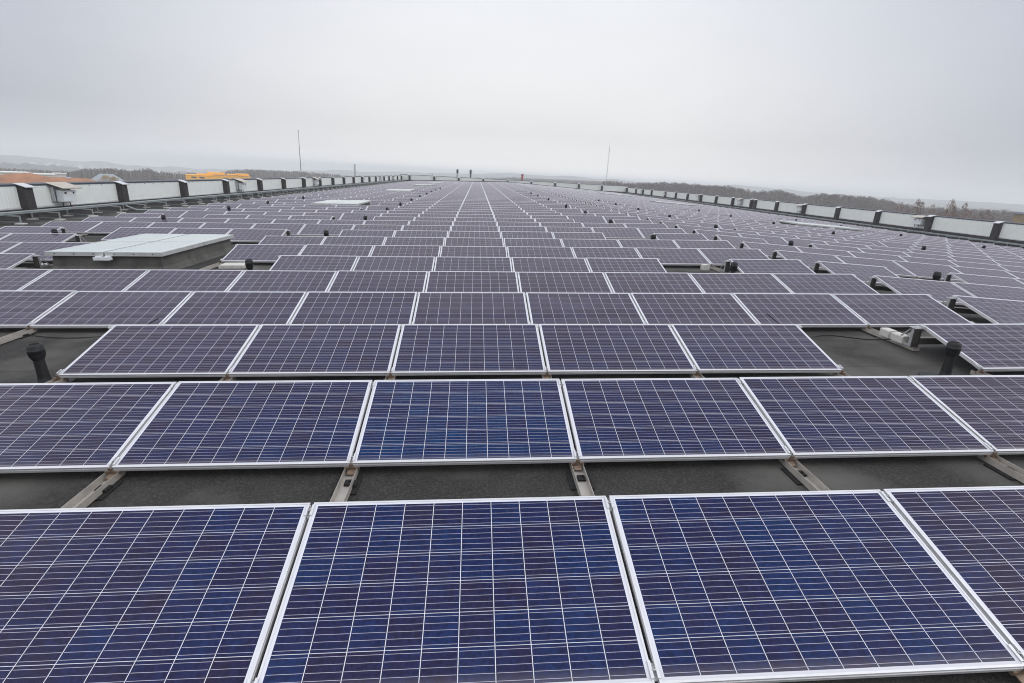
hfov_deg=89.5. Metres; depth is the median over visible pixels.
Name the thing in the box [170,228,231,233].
solar panel
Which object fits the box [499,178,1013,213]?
hills
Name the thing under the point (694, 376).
mounting rail
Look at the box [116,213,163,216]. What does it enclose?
solar panel
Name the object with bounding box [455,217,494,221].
solar panel
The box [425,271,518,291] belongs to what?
solar panel
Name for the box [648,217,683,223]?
solar panel
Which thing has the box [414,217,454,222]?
solar panel
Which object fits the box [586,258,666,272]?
solar panel
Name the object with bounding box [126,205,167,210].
conduit
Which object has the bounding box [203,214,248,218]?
solar panel
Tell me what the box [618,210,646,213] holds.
solar panel
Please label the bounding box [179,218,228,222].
solar panel
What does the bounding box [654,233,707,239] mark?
solar panel
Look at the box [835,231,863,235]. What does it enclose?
solar panel
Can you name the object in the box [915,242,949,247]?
solar panel
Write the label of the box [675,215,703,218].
solar panel
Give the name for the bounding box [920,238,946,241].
solar panel
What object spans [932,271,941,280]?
vent pipe
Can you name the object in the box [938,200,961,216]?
birch tree
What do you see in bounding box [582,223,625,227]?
solar panel
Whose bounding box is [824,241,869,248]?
solar panel
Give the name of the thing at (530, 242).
solar panel
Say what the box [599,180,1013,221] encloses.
woods
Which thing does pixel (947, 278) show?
end bracket
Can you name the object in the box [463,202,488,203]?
solar panel
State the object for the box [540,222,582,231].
solar panel
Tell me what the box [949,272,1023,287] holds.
solar panel
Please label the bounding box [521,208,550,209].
solar panel
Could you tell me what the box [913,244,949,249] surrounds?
solar panel
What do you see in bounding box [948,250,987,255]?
solar panel
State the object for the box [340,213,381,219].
solar panel
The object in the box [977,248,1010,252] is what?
solar panel
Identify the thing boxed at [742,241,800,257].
solar panel
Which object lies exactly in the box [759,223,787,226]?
solar panel
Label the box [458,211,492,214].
solar panel
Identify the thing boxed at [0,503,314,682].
solar panel
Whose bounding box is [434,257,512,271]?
solar panel
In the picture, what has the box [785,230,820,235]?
solar panel
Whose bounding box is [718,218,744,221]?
solar panel
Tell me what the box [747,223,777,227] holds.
solar panel
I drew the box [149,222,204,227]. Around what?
solar panel
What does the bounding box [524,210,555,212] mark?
solar panel
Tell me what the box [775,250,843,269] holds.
solar panel
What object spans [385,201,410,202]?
solar panel
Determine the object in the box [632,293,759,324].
solar panel
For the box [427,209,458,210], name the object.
solar panel
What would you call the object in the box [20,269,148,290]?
solar panel
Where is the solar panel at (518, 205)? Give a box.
[516,204,542,206]
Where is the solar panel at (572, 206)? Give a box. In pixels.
[570,205,595,207]
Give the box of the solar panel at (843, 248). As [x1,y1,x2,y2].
[811,243,862,251]
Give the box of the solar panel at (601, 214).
[594,213,628,215]
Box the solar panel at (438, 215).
[419,214,456,217]
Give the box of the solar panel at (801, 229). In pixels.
[777,226,808,231]
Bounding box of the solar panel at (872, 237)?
[857,235,888,239]
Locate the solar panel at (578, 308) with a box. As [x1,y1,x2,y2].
[526,292,647,324]
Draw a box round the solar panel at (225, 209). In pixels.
[205,208,244,210]
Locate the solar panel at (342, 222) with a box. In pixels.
[318,220,364,224]
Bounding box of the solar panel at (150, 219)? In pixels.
[130,217,182,222]
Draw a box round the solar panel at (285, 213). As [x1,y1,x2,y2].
[264,212,304,215]
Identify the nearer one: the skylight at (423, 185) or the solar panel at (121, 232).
the solar panel at (121, 232)
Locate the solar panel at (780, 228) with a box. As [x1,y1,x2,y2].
[764,226,796,230]
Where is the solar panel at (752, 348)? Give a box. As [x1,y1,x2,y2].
[672,324,845,375]
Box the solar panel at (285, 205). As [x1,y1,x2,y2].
[272,204,304,206]
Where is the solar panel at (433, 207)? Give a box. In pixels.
[430,206,459,210]
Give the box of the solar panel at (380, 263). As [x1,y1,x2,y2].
[353,256,435,277]
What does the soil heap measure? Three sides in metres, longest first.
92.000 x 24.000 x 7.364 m
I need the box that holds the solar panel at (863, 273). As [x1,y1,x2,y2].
[817,261,898,284]
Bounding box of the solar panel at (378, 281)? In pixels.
[327,271,428,296]
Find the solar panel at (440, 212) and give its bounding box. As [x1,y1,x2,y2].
[423,211,457,213]
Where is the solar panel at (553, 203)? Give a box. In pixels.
[540,203,564,204]
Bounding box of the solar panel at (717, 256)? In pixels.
[699,248,769,265]
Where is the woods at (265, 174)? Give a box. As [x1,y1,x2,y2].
[221,169,340,177]
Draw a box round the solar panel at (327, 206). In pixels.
[304,205,336,207]
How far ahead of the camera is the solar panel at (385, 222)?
19.57 m
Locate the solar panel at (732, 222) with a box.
[717,220,747,224]
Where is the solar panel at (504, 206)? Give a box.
[490,205,518,207]
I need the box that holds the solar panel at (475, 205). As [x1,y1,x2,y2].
[462,205,489,206]
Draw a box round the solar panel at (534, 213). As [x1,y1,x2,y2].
[527,212,561,215]
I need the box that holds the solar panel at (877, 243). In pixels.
[844,238,886,246]
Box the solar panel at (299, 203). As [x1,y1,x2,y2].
[285,203,309,204]
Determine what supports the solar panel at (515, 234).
on the roof
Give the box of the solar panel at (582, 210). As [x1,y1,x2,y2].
[581,209,610,212]
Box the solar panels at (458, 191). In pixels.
[0,181,1023,283]
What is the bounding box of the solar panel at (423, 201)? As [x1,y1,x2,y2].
[411,201,436,202]
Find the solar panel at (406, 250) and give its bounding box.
[370,245,441,263]
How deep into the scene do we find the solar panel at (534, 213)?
25.17 m
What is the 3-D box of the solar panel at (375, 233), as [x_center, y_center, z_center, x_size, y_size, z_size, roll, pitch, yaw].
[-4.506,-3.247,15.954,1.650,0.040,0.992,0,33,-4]
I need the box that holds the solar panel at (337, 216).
[304,212,343,219]
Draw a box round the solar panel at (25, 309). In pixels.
[0,290,76,329]
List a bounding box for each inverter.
[44,182,81,206]
[233,178,248,191]
[313,177,320,186]
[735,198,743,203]
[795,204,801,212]
[911,215,926,227]
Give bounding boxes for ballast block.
[218,263,245,268]
[700,264,709,269]
[879,328,897,337]
[890,332,909,343]
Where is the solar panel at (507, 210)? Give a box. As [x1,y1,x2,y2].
[492,209,523,211]
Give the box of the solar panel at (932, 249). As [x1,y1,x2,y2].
[910,246,951,252]
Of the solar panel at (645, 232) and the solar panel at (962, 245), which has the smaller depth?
the solar panel at (645, 232)
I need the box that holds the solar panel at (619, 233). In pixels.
[592,227,643,238]
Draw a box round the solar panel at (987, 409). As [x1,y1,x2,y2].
[909,375,1023,454]
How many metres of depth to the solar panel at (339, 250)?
12.66 m
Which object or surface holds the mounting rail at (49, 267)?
on the roof
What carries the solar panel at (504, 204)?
on the roof
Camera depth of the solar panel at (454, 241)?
14.61 m
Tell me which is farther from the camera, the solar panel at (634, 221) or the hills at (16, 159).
the hills at (16, 159)
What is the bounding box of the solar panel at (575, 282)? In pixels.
[518,272,612,297]
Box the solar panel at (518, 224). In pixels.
[497,222,539,228]
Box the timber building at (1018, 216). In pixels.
[1012,211,1023,222]
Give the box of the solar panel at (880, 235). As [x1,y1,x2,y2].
[867,233,894,236]
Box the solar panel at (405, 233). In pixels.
[394,230,447,243]
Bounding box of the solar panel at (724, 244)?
[673,240,735,248]
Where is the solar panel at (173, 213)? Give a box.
[144,210,186,217]
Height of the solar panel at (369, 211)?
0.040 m
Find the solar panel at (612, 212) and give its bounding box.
[587,211,619,213]
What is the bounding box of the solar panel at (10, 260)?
[0,253,34,268]
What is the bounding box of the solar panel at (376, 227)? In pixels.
[352,224,402,231]
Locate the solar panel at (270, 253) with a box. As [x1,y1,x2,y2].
[219,244,305,263]
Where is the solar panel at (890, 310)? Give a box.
[834,294,975,326]
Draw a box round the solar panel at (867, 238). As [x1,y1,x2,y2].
[850,236,883,240]
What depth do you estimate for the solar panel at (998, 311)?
8.31 m
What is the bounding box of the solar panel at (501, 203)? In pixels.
[489,202,513,204]
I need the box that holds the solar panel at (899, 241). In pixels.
[883,239,915,243]
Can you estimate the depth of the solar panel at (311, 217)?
21.08 m
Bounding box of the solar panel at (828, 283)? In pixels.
[773,273,878,293]
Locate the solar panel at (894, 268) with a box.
[836,255,916,278]
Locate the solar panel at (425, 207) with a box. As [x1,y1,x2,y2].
[399,206,429,208]
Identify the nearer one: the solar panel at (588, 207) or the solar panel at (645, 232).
the solar panel at (645, 232)
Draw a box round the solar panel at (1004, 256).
[984,253,1022,258]
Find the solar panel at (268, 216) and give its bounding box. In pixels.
[246,215,290,218]
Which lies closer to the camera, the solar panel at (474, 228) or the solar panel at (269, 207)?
the solar panel at (474, 228)
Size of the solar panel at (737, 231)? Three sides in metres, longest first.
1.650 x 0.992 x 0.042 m
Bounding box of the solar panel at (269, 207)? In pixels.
[258,206,293,208]
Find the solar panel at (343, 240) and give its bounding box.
[321,236,385,244]
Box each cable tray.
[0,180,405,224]
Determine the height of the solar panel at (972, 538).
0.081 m
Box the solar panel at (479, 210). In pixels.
[460,209,491,211]
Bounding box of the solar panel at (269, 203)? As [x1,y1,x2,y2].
[254,202,284,203]
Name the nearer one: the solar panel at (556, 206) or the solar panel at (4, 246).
the solar panel at (4, 246)
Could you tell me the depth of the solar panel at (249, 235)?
15.78 m
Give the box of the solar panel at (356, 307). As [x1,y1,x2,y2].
[290,292,418,324]
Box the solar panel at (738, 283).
[690,273,791,292]
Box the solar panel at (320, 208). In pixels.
[293,207,326,209]
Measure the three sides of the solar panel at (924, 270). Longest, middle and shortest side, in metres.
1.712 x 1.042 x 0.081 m
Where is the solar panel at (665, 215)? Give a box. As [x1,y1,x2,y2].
[647,212,676,217]
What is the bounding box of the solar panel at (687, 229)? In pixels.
[676,224,717,233]
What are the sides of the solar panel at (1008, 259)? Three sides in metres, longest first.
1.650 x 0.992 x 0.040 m
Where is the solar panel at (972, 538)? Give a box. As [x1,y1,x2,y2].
[883,486,1023,652]
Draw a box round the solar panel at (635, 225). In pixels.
[624,223,667,227]
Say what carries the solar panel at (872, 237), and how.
on the roof
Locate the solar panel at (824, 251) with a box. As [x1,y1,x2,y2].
[795,246,854,256]
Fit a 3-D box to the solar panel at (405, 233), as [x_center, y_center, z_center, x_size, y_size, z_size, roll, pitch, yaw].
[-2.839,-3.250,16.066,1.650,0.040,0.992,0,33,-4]
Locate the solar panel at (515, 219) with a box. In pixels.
[495,218,534,222]
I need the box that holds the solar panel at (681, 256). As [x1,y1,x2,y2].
[636,248,712,266]
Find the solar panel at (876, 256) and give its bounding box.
[848,251,906,261]
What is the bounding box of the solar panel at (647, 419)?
[562,378,797,465]
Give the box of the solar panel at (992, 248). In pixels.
[975,246,1006,250]
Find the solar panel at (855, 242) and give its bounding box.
[834,239,875,245]
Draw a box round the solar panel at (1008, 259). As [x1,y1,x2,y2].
[987,256,1023,262]
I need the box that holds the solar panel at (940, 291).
[873,275,974,304]
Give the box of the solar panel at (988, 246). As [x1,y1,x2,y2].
[975,245,1002,248]
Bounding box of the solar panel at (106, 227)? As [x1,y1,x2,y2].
[85,221,153,233]
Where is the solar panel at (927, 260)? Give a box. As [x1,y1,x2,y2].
[899,256,956,265]
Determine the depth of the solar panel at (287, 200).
32.66 m
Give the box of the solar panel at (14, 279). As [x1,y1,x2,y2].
[0,269,52,289]
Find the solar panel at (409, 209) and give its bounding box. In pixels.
[394,208,426,211]
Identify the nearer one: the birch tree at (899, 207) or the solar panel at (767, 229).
the solar panel at (767, 229)
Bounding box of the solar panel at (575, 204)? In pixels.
[565,203,589,204]
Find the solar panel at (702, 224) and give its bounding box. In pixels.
[683,221,721,228]
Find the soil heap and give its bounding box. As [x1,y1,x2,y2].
[0,173,94,182]
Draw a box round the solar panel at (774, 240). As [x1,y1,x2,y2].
[738,233,787,245]
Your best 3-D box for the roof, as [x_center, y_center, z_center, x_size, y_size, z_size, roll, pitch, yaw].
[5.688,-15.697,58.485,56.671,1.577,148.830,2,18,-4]
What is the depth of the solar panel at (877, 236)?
28.51 m
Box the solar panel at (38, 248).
[3,242,89,260]
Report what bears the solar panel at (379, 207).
on the mounting rail
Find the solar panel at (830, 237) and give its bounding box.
[807,234,844,239]
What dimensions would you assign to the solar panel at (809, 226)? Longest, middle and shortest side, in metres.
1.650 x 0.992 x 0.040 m
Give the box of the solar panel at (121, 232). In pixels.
[101,227,175,240]
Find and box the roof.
[0,181,1023,682]
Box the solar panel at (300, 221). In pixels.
[272,219,319,223]
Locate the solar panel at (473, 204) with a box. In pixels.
[462,203,488,204]
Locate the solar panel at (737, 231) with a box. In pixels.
[717,228,758,234]
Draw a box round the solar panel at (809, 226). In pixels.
[796,225,821,228]
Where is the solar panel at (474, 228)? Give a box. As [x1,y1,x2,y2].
[451,226,498,231]
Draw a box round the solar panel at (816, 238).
[796,236,838,242]
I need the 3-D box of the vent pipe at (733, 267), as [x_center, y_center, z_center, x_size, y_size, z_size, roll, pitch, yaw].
[4.610,-1.416,10.780,0.480,0.473,0.480,3,17,2]
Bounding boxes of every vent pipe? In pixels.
[26,342,75,382]
[245,259,253,269]
[730,262,737,272]
[918,341,961,375]
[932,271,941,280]
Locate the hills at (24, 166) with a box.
[0,162,347,176]
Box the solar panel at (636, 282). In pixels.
[605,272,702,293]
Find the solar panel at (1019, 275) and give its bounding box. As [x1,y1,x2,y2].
[1004,270,1023,278]
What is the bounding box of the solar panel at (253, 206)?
[237,204,272,208]
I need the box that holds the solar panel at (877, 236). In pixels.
[863,234,890,237]
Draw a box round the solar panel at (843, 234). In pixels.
[826,232,858,236]
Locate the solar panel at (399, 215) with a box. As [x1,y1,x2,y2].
[381,213,418,219]
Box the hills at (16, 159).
[0,155,1023,209]
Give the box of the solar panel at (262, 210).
[243,208,280,211]
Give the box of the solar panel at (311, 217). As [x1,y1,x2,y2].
[289,215,332,219]
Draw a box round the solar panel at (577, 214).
[561,213,594,215]
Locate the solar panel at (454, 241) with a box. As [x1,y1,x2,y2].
[444,237,503,246]
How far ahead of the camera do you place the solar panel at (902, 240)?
26.80 m
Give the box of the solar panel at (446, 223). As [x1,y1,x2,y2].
[409,221,452,230]
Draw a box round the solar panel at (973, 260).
[948,256,999,264]
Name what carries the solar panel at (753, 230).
attached to the end bracket
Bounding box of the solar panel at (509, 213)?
[493,212,526,214]
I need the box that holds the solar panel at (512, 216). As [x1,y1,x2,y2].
[494,215,530,221]
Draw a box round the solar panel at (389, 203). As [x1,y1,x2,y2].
[378,202,406,205]
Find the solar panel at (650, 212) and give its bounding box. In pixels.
[637,210,664,213]
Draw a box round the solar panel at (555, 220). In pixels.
[535,219,574,222]
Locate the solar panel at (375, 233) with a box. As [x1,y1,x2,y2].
[339,230,394,239]
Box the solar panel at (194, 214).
[179,211,226,217]
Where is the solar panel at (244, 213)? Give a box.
[225,211,265,214]
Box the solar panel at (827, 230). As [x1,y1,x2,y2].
[814,228,841,231]
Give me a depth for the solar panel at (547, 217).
23.44 m
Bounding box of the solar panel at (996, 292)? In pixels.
[953,282,1023,300]
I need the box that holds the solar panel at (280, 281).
[228,270,337,291]
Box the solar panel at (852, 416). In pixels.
[739,376,999,461]
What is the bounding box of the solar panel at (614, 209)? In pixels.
[610,208,636,210]
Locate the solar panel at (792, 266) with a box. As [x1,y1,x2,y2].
[729,259,815,273]
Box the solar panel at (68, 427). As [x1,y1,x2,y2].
[0,382,178,478]
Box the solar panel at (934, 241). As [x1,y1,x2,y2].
[918,239,951,245]
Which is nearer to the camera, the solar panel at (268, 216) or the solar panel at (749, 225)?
the solar panel at (268, 216)
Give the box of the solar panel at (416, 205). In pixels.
[403,204,431,205]
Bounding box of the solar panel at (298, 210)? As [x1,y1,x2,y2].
[279,209,316,212]
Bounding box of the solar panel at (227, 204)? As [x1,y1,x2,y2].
[208,203,240,207]
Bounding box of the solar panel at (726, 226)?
[717,224,751,229]
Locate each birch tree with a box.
[894,202,905,212]
[905,198,924,213]
[916,205,941,215]
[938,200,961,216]
[950,203,971,217]
[972,210,994,220]
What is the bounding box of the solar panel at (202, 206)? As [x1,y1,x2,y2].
[188,205,225,207]
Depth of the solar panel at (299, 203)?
29.39 m
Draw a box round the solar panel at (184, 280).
[125,269,244,290]
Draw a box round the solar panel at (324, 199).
[313,198,338,199]
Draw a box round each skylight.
[44,234,233,269]
[310,200,370,205]
[384,189,413,190]
[414,184,432,185]
[652,201,695,205]
[778,220,864,231]
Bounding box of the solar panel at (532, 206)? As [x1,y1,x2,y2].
[519,206,546,207]
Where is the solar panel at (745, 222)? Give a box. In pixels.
[731,220,758,223]
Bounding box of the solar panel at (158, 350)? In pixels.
[53,324,260,382]
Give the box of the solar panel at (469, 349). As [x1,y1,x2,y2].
[391,324,551,378]
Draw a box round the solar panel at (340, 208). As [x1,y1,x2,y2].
[326,207,360,209]
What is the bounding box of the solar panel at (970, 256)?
[949,253,992,259]
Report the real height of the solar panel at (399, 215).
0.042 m
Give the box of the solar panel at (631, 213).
[627,212,656,215]
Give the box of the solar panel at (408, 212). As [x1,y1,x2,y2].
[388,210,422,214]
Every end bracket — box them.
[16,254,50,267]
[66,234,86,241]
[719,260,739,271]
[736,242,744,248]
[768,251,782,258]
[809,262,830,273]
[864,276,891,290]
[901,325,942,346]
[940,273,962,282]
[941,297,978,314]
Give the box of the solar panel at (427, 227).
[402,225,450,233]
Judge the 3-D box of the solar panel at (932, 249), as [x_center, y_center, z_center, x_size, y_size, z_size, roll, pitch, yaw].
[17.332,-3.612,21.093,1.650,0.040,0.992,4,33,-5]
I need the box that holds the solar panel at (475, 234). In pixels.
[448,231,500,237]
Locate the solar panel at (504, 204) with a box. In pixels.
[490,204,515,205]
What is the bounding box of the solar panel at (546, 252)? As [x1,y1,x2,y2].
[507,246,574,263]
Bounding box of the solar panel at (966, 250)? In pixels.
[947,247,983,252]
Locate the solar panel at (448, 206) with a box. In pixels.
[433,205,460,208]
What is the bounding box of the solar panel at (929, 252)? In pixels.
[907,249,951,255]
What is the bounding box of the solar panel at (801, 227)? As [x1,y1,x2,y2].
[788,226,814,229]
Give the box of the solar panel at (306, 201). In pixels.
[295,201,319,202]
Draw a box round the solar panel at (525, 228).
[499,226,545,232]
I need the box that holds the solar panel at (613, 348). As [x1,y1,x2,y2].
[539,324,701,377]
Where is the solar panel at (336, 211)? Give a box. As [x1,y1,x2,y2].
[316,210,352,212]
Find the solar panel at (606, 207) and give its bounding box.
[603,206,628,208]
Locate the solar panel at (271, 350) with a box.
[228,324,402,379]
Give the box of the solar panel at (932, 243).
[918,241,947,244]
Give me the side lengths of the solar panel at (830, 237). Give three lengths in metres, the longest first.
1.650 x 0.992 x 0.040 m
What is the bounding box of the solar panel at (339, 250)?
[300,244,374,259]
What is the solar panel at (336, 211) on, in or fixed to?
on the roof
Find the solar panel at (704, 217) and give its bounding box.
[691,215,717,218]
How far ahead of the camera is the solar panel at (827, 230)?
30.08 m
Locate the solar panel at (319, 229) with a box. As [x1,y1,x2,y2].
[298,224,354,235]
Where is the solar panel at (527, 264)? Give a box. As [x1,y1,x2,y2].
[512,257,589,278]
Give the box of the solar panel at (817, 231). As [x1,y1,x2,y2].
[806,229,831,233]
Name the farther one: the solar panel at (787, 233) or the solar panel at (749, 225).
the solar panel at (749, 225)
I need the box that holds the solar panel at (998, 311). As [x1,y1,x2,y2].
[952,295,1023,323]
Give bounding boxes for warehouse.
[0,171,28,174]
[33,173,54,176]
[53,173,66,176]
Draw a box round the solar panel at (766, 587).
[608,489,1023,682]
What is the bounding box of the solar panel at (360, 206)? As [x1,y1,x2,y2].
[336,205,367,209]
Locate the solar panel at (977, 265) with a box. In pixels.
[949,260,1007,270]
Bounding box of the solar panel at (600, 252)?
[572,247,640,264]
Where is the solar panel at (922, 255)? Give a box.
[903,252,955,260]
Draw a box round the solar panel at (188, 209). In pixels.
[168,207,207,210]
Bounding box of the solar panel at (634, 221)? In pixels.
[613,220,652,223]
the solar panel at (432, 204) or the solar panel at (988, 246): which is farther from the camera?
the solar panel at (432, 204)
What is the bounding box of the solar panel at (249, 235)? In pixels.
[228,229,286,241]
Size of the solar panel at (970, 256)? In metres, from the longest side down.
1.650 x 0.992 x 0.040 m
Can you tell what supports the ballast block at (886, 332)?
on the mounting rail at (872, 332)
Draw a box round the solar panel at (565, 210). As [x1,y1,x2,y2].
[551,208,581,212]
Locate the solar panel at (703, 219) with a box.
[688,218,717,221]
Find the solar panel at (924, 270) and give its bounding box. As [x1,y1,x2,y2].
[892,260,961,281]
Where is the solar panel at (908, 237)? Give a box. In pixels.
[895,236,921,239]
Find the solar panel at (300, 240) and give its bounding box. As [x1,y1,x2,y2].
[259,236,325,244]
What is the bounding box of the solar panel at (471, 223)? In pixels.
[453,221,496,225]
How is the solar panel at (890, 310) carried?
on the roof
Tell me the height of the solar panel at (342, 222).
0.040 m
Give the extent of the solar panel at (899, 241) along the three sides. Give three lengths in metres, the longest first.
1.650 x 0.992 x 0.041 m
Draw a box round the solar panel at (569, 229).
[545,227,593,232]
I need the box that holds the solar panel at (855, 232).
[842,231,868,234]
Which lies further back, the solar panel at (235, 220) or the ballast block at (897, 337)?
the solar panel at (235, 220)
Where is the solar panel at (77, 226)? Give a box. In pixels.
[40,221,102,232]
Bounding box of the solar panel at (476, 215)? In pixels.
[457,214,493,217]
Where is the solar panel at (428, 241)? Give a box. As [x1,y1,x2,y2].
[384,237,444,251]
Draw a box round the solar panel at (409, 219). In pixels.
[373,216,414,221]
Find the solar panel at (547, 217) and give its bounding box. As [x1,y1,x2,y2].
[531,215,567,218]
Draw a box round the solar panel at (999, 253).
[980,250,1016,255]
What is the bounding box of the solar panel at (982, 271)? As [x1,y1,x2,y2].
[951,266,1016,277]
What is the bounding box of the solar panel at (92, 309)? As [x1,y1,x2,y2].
[30,291,193,327]
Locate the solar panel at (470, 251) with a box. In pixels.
[440,246,506,256]
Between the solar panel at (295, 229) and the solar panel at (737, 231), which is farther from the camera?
the solar panel at (737, 231)
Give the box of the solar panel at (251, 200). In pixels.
[237,200,266,201]
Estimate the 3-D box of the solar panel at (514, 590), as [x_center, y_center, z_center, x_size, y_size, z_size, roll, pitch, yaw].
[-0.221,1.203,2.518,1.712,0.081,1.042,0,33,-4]
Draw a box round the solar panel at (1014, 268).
[997,264,1023,271]
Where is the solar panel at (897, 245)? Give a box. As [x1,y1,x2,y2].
[879,241,915,248]
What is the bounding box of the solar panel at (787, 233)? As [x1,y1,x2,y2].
[772,231,809,236]
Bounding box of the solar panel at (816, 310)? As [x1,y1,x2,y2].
[732,293,871,328]
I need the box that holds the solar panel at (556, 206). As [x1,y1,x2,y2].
[543,204,570,207]
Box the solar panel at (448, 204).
[435,203,461,206]
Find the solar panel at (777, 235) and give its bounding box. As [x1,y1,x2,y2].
[757,232,798,238]
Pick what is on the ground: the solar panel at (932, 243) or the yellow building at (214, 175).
the yellow building at (214, 175)
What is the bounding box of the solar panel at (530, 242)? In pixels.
[504,238,562,252]
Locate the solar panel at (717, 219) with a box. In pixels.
[704,218,731,221]
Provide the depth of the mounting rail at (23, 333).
6.67 m
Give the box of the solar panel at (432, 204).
[407,203,434,205]
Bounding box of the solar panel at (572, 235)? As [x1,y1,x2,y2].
[552,232,605,238]
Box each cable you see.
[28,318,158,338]
[767,314,890,339]
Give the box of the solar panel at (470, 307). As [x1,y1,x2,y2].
[413,292,531,323]
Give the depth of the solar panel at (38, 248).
12.21 m
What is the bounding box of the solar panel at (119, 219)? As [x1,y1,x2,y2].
[82,217,135,221]
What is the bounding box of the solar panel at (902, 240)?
[887,238,918,242]
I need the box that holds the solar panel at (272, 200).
[250,199,277,201]
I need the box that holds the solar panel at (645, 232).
[637,228,686,238]
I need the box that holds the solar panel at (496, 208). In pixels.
[491,207,520,209]
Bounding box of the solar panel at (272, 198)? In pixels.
[261,197,287,198]
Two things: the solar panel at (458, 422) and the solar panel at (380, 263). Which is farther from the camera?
the solar panel at (380, 263)
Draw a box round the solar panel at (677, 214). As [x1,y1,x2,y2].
[665,213,690,215]
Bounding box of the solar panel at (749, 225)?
[733,223,764,227]
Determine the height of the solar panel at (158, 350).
0.081 m
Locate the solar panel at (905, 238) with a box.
[891,237,919,240]
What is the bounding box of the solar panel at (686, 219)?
[670,218,701,221]
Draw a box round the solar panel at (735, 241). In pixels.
[716,235,768,248]
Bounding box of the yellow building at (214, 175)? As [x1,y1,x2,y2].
[185,172,250,179]
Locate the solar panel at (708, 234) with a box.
[694,229,740,239]
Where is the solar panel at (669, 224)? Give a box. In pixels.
[662,221,699,227]
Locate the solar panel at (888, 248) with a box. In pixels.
[866,245,910,251]
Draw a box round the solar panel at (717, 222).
[701,220,733,224]
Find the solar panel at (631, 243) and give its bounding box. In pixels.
[617,239,678,247]
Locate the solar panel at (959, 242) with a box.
[947,241,973,244]
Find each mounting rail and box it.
[0,328,37,344]
[35,264,52,268]
[45,378,68,382]
[61,471,125,507]
[199,262,222,269]
[219,377,235,380]
[330,467,362,501]
[566,463,594,495]
[690,374,704,377]
[710,266,729,272]
[779,459,830,490]
[832,373,849,375]
[861,327,919,350]
[970,370,990,374]
[977,455,1023,483]
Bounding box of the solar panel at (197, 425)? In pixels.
[112,380,374,474]
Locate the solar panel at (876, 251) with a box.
[858,248,909,256]
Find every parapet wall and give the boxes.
[0,175,401,222]
[400,174,627,193]
[625,187,1023,248]
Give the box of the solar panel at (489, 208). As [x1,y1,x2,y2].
[461,207,490,209]
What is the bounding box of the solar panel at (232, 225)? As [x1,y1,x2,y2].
[200,223,255,228]
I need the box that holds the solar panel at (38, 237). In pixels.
[0,233,76,241]
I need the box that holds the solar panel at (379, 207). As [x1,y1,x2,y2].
[366,206,398,209]
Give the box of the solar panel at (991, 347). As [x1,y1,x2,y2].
[920,324,1023,374]
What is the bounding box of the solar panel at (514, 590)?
[257,496,660,682]
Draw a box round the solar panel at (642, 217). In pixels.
[637,214,669,219]
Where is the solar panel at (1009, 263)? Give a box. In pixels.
[992,260,1023,266]
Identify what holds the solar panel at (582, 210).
on the mounting rail
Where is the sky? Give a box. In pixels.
[0,0,1023,203]
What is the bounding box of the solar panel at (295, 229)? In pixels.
[251,223,305,235]
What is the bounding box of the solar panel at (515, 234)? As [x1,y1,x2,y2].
[501,231,553,242]
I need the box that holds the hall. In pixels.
[92,174,123,180]
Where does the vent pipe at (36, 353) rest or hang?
on the roof
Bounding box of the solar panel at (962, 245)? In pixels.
[946,242,975,247]
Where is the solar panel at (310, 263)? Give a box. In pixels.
[270,255,358,270]
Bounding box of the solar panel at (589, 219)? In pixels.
[567,216,605,222]
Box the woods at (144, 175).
[0,167,206,180]
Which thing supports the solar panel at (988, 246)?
on the roof
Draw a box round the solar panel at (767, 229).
[751,227,785,231]
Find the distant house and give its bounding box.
[74,164,83,168]
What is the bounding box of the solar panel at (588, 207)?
[575,207,602,208]
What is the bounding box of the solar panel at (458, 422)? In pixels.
[353,379,583,469]
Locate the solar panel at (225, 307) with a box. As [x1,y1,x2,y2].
[163,291,307,325]
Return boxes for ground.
[0,168,1023,213]
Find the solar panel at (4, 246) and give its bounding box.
[0,242,21,252]
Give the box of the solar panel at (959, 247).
[946,245,978,249]
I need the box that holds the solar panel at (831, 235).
[818,233,851,237]
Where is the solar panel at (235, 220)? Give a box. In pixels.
[225,218,274,222]
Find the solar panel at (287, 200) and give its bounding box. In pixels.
[276,199,304,202]
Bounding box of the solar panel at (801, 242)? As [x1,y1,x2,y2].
[781,237,827,247]
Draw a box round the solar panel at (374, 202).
[370,200,384,205]
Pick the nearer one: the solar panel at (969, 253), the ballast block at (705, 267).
the ballast block at (705, 267)
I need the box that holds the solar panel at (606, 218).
[603,216,639,222]
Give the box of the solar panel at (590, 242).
[561,239,620,253]
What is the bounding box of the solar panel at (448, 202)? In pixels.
[437,201,462,202]
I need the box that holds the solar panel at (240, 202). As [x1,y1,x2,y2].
[224,202,254,203]
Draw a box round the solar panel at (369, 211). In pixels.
[352,210,387,212]
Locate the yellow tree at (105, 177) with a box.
[99,175,113,180]
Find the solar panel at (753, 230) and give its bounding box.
[736,228,772,232]
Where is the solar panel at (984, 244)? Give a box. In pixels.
[972,243,997,246]
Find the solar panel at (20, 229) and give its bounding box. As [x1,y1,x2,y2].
[0,226,62,232]
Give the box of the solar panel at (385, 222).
[363,220,408,224]
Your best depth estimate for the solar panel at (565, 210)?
28.57 m
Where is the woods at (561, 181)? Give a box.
[362,175,602,184]

